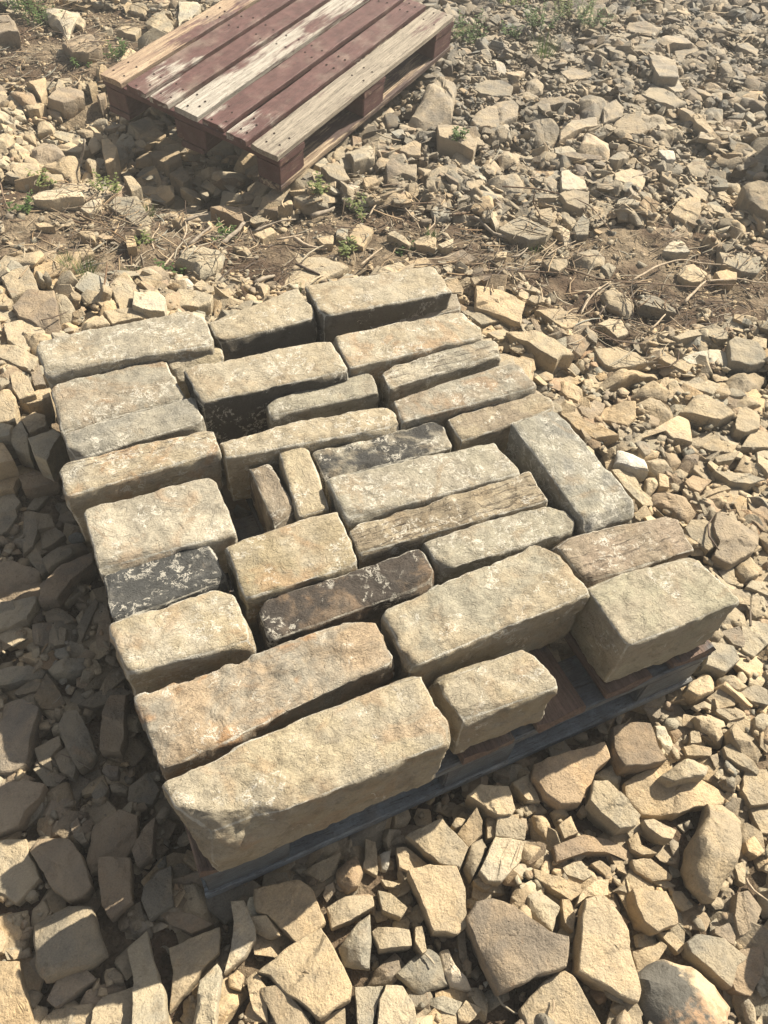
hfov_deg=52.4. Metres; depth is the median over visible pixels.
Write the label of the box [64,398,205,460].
walling stone
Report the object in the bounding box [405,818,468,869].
rubble stone
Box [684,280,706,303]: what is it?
dry stick
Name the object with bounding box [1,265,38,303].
rubble stone
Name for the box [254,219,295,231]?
dry stick
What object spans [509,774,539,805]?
rubble stone
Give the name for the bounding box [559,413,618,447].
rubble stone
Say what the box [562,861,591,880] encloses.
rubble stone
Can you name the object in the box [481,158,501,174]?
rubble stone
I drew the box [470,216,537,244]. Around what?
dry stick
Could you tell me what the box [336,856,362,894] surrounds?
rubble stone
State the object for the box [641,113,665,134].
rubble stone
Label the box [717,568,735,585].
rubble stone
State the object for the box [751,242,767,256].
rubble stone
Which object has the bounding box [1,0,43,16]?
weed
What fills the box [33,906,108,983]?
rubble stone
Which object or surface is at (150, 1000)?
rubble stone
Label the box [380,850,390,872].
rubble stone
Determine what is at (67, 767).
rubble stone
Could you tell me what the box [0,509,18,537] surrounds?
rubble stone
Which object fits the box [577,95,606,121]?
rubble stone
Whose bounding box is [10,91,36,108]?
rubble stone
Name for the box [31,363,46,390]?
rubble stone
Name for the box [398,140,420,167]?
rubble stone
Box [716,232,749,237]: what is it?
dry stick
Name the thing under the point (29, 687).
rubble stone
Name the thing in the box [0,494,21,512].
rubble stone
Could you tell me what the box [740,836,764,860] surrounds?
rubble stone
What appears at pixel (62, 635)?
rubble stone
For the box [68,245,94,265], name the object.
rubble stone
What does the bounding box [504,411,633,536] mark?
walling stone
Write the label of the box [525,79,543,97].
rubble stone
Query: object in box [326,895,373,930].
rubble stone
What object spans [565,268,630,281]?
dry stick
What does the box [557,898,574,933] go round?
rubble stone
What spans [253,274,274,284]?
dry stick
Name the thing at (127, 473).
walling stone
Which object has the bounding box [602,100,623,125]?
rubble stone
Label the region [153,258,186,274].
weed
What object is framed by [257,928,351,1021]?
rubble stone
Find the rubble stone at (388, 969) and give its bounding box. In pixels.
[367,953,404,986]
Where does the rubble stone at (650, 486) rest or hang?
on the ground
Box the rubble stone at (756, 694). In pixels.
[741,684,767,710]
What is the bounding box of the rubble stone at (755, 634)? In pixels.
[740,619,767,658]
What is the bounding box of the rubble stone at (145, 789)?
[128,773,160,808]
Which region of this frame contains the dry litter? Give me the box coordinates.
[0,0,767,1013]
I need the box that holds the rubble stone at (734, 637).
[723,626,744,648]
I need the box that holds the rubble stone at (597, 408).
[577,400,604,418]
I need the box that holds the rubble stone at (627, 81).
[620,76,635,88]
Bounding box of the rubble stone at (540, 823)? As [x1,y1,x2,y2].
[531,815,550,839]
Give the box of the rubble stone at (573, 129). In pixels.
[559,117,597,143]
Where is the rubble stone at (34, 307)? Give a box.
[12,289,61,334]
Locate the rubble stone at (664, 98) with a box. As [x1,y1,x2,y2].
[641,85,686,113]
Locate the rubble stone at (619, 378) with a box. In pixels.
[595,369,657,395]
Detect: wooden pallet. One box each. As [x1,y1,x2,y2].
[100,0,453,191]
[184,405,715,898]
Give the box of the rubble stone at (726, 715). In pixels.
[713,708,744,725]
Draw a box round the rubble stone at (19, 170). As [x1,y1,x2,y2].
[12,163,40,191]
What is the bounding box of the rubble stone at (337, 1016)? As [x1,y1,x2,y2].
[321,1008,345,1023]
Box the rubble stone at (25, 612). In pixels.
[0,596,40,632]
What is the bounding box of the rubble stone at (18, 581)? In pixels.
[0,561,41,600]
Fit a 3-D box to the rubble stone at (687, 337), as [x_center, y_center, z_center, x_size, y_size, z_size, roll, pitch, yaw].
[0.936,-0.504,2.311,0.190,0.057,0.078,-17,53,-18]
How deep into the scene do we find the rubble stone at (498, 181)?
2.79 m
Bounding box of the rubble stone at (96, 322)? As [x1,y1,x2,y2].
[79,315,110,331]
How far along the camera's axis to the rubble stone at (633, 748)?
1.45 m
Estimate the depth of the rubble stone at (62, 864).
1.26 m
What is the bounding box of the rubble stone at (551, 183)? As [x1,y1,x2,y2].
[542,177,557,190]
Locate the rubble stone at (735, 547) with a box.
[707,512,758,570]
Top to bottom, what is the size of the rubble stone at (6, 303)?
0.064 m
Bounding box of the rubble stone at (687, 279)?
[677,264,706,288]
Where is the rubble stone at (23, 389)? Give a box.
[10,371,36,409]
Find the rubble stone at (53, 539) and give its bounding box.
[40,528,66,555]
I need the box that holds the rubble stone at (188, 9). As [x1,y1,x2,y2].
[178,1,200,25]
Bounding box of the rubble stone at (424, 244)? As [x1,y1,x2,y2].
[413,235,436,253]
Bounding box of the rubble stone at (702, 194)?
[686,183,708,202]
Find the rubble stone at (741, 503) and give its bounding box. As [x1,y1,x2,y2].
[732,495,746,517]
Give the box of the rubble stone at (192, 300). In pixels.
[177,289,213,315]
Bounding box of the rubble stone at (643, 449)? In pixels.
[634,441,650,457]
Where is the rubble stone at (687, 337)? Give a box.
[672,324,727,348]
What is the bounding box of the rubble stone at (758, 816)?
[748,806,767,834]
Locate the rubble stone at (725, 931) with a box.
[709,923,734,945]
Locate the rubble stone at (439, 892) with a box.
[407,864,466,938]
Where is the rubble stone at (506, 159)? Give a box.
[498,151,520,169]
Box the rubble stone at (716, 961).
[681,934,746,989]
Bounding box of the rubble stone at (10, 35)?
[0,14,20,47]
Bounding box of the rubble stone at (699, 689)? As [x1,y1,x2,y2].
[678,674,713,709]
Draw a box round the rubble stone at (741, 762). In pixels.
[720,743,759,774]
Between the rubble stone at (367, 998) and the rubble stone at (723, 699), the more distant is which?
the rubble stone at (723, 699)
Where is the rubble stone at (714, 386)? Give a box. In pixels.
[678,378,720,395]
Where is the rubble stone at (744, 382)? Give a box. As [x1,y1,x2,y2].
[722,372,764,392]
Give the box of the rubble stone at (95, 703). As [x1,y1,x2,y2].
[78,687,131,714]
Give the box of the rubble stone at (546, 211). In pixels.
[538,208,552,227]
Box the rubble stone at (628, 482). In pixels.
[610,469,653,509]
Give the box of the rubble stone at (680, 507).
[651,492,695,524]
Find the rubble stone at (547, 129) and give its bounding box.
[521,118,558,148]
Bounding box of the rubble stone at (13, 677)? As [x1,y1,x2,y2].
[0,666,46,691]
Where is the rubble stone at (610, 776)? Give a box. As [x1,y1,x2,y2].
[594,765,620,787]
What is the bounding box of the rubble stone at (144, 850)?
[132,818,157,870]
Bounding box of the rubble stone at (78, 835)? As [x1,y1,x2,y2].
[70,818,89,849]
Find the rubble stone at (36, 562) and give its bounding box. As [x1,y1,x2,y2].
[29,554,49,580]
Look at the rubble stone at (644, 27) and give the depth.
3.83 m
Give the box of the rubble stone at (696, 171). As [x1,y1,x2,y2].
[686,161,706,181]
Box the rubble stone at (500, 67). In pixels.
[489,60,506,76]
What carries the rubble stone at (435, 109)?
on the ground
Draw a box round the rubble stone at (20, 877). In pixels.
[0,839,43,906]
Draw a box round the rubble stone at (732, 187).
[726,182,740,195]
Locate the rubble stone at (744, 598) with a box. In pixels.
[731,588,750,606]
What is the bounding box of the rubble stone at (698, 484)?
[681,475,711,494]
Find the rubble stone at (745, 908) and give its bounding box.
[729,891,761,936]
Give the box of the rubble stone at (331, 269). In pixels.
[283,253,348,290]
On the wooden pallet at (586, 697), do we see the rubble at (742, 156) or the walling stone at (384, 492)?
the walling stone at (384, 492)
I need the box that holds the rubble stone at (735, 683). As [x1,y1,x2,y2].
[714,675,746,691]
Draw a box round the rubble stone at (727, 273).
[712,269,736,290]
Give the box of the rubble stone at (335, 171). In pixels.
[321,161,349,195]
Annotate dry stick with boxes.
[0,182,7,207]
[61,214,95,224]
[76,139,85,182]
[140,254,143,267]
[160,221,186,267]
[184,213,207,221]
[187,226,211,245]
[220,222,245,244]
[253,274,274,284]
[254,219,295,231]
[276,234,302,240]
[293,236,326,249]
[295,262,319,274]
[310,206,334,217]
[360,248,381,266]
[400,201,454,206]
[449,211,471,216]
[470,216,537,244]
[502,186,612,232]
[511,247,527,257]
[517,270,562,273]
[533,193,539,216]
[545,241,574,256]
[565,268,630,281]
[580,281,610,312]
[580,287,599,314]
[589,328,619,343]
[614,281,767,287]
[632,169,657,177]
[632,259,725,280]
[650,314,665,329]
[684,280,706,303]
[706,278,767,283]
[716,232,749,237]
[745,878,767,900]
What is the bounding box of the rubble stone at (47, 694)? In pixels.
[34,673,65,710]
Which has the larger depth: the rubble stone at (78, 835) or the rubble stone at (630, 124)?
the rubble stone at (630, 124)
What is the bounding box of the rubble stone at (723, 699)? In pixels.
[700,688,734,714]
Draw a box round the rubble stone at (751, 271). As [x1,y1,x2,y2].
[716,252,756,278]
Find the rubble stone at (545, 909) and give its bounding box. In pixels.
[527,890,559,931]
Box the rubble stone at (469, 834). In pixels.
[457,808,481,850]
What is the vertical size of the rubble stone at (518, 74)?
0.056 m
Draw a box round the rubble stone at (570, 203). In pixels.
[558,189,588,217]
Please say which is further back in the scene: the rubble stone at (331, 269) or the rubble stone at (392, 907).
the rubble stone at (331, 269)
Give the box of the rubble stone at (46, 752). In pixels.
[34,736,63,771]
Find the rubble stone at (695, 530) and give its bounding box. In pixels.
[683,519,716,560]
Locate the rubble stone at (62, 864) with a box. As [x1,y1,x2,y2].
[30,838,94,904]
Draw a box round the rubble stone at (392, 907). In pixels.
[377,891,406,920]
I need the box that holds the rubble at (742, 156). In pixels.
[0,0,767,1023]
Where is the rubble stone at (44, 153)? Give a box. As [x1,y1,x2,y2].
[32,143,64,164]
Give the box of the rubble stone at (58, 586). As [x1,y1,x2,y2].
[38,553,96,610]
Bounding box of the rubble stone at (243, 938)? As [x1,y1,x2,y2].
[224,900,255,975]
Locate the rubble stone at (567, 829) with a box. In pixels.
[557,816,577,840]
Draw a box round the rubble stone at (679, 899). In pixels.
[668,891,692,912]
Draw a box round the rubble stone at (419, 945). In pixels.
[412,926,426,955]
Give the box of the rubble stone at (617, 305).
[600,288,633,317]
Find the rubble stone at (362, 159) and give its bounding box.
[345,146,374,177]
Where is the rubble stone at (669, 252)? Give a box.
[661,240,689,259]
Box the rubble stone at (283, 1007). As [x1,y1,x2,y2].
[260,985,311,1023]
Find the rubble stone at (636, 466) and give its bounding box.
[612,450,647,481]
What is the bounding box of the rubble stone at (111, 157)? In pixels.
[101,138,120,182]
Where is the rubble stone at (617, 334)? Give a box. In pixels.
[596,319,627,343]
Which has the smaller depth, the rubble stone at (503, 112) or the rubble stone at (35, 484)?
the rubble stone at (35, 484)
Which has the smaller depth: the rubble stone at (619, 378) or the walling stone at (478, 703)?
the walling stone at (478, 703)
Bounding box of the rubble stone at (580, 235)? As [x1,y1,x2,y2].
[571,214,588,242]
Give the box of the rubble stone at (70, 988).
[47,970,96,1008]
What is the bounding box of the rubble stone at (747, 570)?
[734,557,760,585]
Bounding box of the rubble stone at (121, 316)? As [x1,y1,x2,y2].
[104,308,149,326]
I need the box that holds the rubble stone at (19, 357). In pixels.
[0,345,39,372]
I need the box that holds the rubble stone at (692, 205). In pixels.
[669,196,700,236]
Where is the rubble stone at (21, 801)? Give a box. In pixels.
[0,779,48,837]
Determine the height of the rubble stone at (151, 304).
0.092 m
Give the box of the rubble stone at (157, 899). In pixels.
[141,866,173,921]
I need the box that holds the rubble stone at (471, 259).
[445,250,476,267]
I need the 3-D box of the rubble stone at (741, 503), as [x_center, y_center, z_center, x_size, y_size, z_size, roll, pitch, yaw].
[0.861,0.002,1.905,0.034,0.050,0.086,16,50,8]
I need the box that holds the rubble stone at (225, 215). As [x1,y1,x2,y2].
[210,205,243,238]
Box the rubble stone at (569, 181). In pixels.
[559,170,585,192]
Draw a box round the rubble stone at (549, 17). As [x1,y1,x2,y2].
[539,13,563,30]
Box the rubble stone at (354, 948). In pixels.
[338,915,371,970]
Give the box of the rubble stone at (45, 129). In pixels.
[37,121,54,140]
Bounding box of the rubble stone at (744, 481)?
[711,470,765,493]
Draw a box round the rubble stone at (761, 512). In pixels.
[751,506,767,531]
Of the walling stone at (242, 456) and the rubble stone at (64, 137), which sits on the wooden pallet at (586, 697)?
the walling stone at (242, 456)
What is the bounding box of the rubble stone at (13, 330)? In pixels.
[4,320,44,352]
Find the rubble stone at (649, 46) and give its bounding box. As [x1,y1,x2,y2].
[634,39,656,55]
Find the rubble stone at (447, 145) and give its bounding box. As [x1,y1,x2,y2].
[436,124,476,160]
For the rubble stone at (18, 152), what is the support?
on the ground
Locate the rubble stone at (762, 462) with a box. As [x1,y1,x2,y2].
[755,450,767,477]
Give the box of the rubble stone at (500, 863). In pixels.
[477,837,523,886]
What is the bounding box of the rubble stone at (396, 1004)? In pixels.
[377,985,417,1023]
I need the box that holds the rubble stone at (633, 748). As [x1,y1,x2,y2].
[606,722,666,778]
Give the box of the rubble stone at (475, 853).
[463,839,485,882]
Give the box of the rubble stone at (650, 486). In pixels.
[643,478,657,496]
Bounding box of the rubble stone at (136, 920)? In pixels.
[126,901,145,930]
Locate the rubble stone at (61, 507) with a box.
[55,502,69,513]
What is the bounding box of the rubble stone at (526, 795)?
[514,778,538,801]
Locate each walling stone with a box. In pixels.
[36,311,214,390]
[51,361,185,438]
[59,431,223,540]
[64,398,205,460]
[83,478,237,587]
[103,546,229,621]
[109,590,256,695]
[134,622,394,780]
[162,676,450,871]
[167,346,223,398]
[184,342,347,449]
[207,289,317,361]
[220,408,398,500]
[225,512,357,634]
[248,464,295,532]
[257,550,433,649]
[266,373,378,429]
[278,448,328,521]
[305,266,451,344]
[312,422,451,512]
[326,443,519,535]
[333,312,483,405]
[348,471,547,568]
[369,294,460,329]
[379,340,500,409]
[381,545,589,689]
[390,363,536,429]
[421,507,574,585]
[428,650,557,753]
[445,391,553,454]
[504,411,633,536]
[550,516,693,587]
[570,558,738,682]
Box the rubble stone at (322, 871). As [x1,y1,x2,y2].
[302,852,340,882]
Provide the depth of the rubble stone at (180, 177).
2.92 m
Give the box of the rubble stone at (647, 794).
[622,764,725,820]
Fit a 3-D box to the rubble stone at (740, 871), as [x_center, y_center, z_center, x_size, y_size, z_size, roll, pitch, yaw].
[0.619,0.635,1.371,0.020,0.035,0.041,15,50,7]
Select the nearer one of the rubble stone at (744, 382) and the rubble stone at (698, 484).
the rubble stone at (698, 484)
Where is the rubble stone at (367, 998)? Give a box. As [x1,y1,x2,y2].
[354,986,382,1023]
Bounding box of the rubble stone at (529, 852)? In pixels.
[520,844,543,869]
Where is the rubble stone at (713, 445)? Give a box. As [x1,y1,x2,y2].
[698,435,735,454]
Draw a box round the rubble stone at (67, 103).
[48,87,84,119]
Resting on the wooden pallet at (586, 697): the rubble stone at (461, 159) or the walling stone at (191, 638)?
the walling stone at (191, 638)
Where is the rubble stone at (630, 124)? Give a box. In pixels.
[611,114,647,144]
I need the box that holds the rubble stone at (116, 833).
[86,809,139,875]
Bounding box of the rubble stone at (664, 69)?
[648,54,678,87]
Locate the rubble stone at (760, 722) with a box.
[751,713,767,731]
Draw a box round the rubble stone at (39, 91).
[26,78,47,104]
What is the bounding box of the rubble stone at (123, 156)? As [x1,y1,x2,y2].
[115,145,128,168]
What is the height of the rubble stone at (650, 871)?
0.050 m
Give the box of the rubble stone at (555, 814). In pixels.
[549,809,568,827]
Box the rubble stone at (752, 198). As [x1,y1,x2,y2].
[736,180,767,226]
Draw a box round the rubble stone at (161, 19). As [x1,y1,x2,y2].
[145,11,173,32]
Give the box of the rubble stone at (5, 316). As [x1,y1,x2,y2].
[0,310,16,323]
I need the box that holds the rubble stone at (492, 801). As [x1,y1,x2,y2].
[464,784,514,820]
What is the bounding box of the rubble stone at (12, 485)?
[0,465,39,495]
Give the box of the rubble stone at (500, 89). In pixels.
[472,80,512,101]
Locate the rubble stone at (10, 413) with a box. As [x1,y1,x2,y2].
[0,389,21,426]
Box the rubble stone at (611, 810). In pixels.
[585,780,640,836]
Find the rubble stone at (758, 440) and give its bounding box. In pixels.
[739,430,767,456]
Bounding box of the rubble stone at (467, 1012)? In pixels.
[457,1001,482,1023]
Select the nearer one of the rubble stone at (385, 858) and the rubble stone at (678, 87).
the rubble stone at (385, 858)
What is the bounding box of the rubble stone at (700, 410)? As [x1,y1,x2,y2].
[678,394,734,432]
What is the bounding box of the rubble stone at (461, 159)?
[452,152,474,167]
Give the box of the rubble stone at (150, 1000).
[127,931,169,1023]
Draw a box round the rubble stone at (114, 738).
[100,695,129,758]
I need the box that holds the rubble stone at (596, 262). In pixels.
[573,249,604,269]
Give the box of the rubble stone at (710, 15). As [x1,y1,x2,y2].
[705,12,724,19]
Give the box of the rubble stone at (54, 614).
[45,608,76,624]
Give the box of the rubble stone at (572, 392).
[558,376,582,403]
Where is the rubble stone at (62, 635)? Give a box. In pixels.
[31,624,67,648]
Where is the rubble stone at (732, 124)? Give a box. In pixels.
[721,119,741,131]
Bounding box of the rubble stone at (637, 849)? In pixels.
[626,833,656,859]
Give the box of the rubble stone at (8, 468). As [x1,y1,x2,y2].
[0,443,19,479]
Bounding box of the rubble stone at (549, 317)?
[534,309,592,329]
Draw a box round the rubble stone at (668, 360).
[648,348,687,379]
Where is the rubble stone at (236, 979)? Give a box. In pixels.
[228,970,244,991]
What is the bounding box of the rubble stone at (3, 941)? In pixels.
[0,930,7,955]
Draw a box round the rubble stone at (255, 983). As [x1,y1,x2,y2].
[246,972,267,1023]
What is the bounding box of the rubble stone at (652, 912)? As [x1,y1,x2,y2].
[626,889,677,936]
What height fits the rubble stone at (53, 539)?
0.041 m
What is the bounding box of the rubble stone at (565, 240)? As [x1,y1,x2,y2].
[555,225,571,246]
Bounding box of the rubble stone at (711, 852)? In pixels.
[680,804,741,903]
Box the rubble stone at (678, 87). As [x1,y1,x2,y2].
[663,79,684,94]
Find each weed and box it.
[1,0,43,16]
[6,189,33,213]
[20,0,63,26]
[24,167,56,187]
[51,250,78,268]
[63,247,107,276]
[68,55,91,67]
[85,169,120,193]
[102,37,127,60]
[134,229,153,248]
[144,196,157,216]
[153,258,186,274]
[211,217,236,242]
[307,171,329,194]
[337,235,357,257]
[343,192,369,221]
[395,240,415,255]
[426,227,440,238]
[451,126,469,140]
[452,9,488,43]
[497,0,526,5]
[501,20,523,38]
[523,0,566,30]
[528,27,568,58]
[529,242,545,253]
[550,0,595,19]
[574,0,614,27]
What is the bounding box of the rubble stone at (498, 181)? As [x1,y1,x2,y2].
[485,174,522,200]
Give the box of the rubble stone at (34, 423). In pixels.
[21,412,48,437]
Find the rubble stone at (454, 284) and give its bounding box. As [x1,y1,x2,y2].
[445,278,462,296]
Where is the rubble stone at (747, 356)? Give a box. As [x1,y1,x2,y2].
[724,336,765,374]
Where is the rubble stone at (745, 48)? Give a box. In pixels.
[735,43,758,62]
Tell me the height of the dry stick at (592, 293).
0.007 m
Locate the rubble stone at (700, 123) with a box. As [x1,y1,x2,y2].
[677,108,715,138]
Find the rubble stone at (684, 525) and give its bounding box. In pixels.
[653,504,686,528]
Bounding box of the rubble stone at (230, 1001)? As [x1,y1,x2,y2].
[218,993,242,1020]
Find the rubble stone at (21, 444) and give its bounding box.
[11,420,34,468]
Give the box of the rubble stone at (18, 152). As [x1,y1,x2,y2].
[9,143,31,162]
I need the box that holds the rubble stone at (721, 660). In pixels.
[698,642,739,681]
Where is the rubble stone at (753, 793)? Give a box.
[737,769,767,807]
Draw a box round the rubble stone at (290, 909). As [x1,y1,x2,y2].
[254,880,325,942]
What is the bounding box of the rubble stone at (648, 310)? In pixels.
[636,295,675,320]
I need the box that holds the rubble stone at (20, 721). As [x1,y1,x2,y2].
[0,699,41,775]
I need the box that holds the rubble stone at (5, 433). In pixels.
[0,423,17,458]
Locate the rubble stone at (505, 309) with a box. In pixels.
[474,286,524,331]
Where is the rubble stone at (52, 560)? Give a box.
[42,543,88,574]
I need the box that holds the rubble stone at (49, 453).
[28,429,68,488]
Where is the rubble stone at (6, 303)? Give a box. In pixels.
[0,294,14,312]
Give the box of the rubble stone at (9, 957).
[4,947,22,960]
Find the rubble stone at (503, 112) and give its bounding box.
[470,100,518,133]
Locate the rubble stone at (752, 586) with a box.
[744,580,767,596]
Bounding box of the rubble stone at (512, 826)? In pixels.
[492,815,525,840]
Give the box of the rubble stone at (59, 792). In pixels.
[46,782,77,810]
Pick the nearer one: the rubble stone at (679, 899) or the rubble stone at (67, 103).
the rubble stone at (679, 899)
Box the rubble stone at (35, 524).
[23,511,55,557]
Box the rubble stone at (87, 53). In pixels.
[61,34,102,64]
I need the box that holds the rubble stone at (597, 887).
[574,879,608,906]
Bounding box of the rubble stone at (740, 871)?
[732,861,745,886]
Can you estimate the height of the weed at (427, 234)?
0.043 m
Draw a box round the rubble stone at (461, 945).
[456,931,466,963]
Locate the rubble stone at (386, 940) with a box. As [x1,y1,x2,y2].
[371,927,411,954]
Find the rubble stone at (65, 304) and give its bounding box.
[56,294,75,324]
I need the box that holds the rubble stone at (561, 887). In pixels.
[532,868,580,901]
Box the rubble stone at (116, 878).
[98,856,134,921]
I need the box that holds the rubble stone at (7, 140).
[0,133,14,155]
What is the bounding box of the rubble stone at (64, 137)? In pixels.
[36,129,74,143]
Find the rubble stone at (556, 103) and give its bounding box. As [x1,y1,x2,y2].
[528,96,579,115]
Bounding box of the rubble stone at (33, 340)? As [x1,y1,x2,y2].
[22,332,51,354]
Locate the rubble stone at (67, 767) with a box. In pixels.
[54,747,79,782]
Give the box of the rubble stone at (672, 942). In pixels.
[655,932,683,955]
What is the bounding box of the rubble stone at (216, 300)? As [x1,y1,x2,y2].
[213,293,228,316]
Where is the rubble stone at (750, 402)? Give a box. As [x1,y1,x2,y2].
[736,397,760,408]
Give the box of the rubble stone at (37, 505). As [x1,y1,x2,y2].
[27,495,48,512]
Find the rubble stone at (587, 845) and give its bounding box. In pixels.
[551,835,628,865]
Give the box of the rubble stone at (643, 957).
[631,942,666,972]
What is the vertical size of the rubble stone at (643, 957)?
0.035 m
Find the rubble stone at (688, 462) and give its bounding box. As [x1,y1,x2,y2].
[678,454,698,472]
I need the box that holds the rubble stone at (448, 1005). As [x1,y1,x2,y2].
[429,996,461,1014]
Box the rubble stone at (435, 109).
[408,76,456,133]
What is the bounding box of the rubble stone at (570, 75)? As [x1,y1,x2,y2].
[559,68,590,83]
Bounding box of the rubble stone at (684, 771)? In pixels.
[656,759,708,787]
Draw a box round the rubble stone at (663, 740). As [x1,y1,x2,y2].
[652,726,672,764]
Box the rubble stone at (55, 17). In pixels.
[42,8,79,39]
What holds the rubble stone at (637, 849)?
on the ground
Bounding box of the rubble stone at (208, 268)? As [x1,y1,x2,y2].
[174,247,224,280]
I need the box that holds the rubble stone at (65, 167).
[42,156,80,183]
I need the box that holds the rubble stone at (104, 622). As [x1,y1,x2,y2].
[96,605,111,656]
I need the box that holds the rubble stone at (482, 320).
[460,310,498,328]
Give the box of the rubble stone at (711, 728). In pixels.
[691,715,723,748]
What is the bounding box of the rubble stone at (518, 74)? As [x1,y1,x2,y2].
[505,71,524,80]
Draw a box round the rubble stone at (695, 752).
[681,744,711,760]
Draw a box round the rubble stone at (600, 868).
[589,860,614,878]
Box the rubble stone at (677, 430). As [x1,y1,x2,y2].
[642,416,691,447]
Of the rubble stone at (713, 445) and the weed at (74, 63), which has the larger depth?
the weed at (74, 63)
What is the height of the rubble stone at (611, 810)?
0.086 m
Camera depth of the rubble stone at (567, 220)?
2.69 m
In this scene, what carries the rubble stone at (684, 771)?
on the ground
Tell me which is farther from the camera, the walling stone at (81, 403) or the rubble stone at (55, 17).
the rubble stone at (55, 17)
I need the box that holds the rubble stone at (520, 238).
[497,216,552,250]
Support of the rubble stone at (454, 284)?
on the ground
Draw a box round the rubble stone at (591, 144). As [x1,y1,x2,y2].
[577,133,609,159]
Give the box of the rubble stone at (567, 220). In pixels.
[559,211,575,232]
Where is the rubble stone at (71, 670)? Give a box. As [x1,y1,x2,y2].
[48,658,85,683]
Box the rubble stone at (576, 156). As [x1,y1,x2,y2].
[556,152,601,165]
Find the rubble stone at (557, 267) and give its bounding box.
[542,259,567,275]
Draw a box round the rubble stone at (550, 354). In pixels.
[505,330,573,373]
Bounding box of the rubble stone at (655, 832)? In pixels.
[640,819,675,845]
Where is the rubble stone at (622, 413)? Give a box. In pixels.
[600,401,635,432]
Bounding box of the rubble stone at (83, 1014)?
[41,1003,93,1023]
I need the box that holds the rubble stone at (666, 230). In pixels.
[651,228,680,241]
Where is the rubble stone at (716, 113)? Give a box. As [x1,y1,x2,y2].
[704,108,722,122]
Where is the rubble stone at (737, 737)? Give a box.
[722,723,760,764]
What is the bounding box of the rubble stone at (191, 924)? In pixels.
[160,912,214,936]
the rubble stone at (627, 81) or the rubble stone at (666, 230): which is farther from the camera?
the rubble stone at (627, 81)
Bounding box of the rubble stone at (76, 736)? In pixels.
[58,710,98,774]
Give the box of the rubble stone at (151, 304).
[132,291,167,317]
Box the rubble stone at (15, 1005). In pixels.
[0,961,34,1023]
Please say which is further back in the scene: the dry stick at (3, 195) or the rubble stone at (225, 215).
the rubble stone at (225, 215)
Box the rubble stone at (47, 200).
[32,189,84,210]
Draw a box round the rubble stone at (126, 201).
[108,196,152,227]
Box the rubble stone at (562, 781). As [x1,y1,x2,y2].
[529,742,609,811]
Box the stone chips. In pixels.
[0,0,767,1023]
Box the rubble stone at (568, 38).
[565,35,571,43]
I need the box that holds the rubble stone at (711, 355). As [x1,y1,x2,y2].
[681,349,727,373]
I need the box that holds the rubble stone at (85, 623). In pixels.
[77,598,98,642]
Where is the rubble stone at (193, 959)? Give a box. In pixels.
[169,927,221,1013]
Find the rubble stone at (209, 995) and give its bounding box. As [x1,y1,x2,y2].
[193,963,222,1023]
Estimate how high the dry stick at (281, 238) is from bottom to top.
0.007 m
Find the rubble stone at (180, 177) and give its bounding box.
[169,166,192,201]
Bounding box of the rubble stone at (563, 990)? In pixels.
[518,971,599,1023]
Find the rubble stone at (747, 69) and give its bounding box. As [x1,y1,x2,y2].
[737,64,752,75]
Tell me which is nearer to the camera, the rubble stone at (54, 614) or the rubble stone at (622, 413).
the rubble stone at (54, 614)
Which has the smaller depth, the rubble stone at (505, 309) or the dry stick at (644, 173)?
the rubble stone at (505, 309)
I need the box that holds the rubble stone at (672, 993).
[638,959,729,1023]
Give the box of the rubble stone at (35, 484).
[18,471,61,500]
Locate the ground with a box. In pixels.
[0,0,767,1023]
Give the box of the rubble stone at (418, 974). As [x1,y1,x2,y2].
[395,947,447,994]
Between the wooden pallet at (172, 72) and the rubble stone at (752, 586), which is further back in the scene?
the wooden pallet at (172, 72)
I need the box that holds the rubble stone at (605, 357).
[593,347,648,371]
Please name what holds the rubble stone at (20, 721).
on the ground
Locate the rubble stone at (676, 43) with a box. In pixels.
[658,35,696,53]
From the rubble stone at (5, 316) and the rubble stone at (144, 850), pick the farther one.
the rubble stone at (5, 316)
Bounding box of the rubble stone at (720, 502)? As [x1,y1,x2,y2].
[713,493,735,508]
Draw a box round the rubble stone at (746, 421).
[730,407,759,443]
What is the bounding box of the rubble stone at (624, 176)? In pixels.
[614,168,644,187]
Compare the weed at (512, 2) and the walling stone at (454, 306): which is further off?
the weed at (512, 2)
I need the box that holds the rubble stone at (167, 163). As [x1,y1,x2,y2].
[149,151,181,178]
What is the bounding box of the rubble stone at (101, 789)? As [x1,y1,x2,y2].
[91,780,109,805]
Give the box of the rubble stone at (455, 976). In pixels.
[439,949,470,991]
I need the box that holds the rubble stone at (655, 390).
[630,381,670,403]
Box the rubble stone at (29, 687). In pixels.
[14,681,40,698]
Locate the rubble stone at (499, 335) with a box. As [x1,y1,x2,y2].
[486,329,508,343]
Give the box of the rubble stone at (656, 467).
[646,458,672,477]
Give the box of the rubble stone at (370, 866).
[362,839,377,877]
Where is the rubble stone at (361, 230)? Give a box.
[349,224,375,251]
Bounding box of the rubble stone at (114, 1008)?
[91,987,132,1023]
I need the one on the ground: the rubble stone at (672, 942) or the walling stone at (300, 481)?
the rubble stone at (672, 942)
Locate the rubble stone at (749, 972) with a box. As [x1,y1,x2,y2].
[726,946,763,996]
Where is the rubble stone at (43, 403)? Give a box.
[18,388,56,424]
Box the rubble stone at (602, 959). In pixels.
[572,895,640,1004]
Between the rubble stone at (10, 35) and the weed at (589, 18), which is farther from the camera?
the weed at (589, 18)
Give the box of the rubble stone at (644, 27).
[625,21,662,37]
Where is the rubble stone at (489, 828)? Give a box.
[484,817,495,843]
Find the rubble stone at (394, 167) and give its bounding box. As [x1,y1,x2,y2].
[385,158,416,190]
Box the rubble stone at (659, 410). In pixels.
[636,398,672,426]
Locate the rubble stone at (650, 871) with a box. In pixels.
[628,858,671,883]
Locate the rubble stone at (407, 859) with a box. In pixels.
[396,847,427,872]

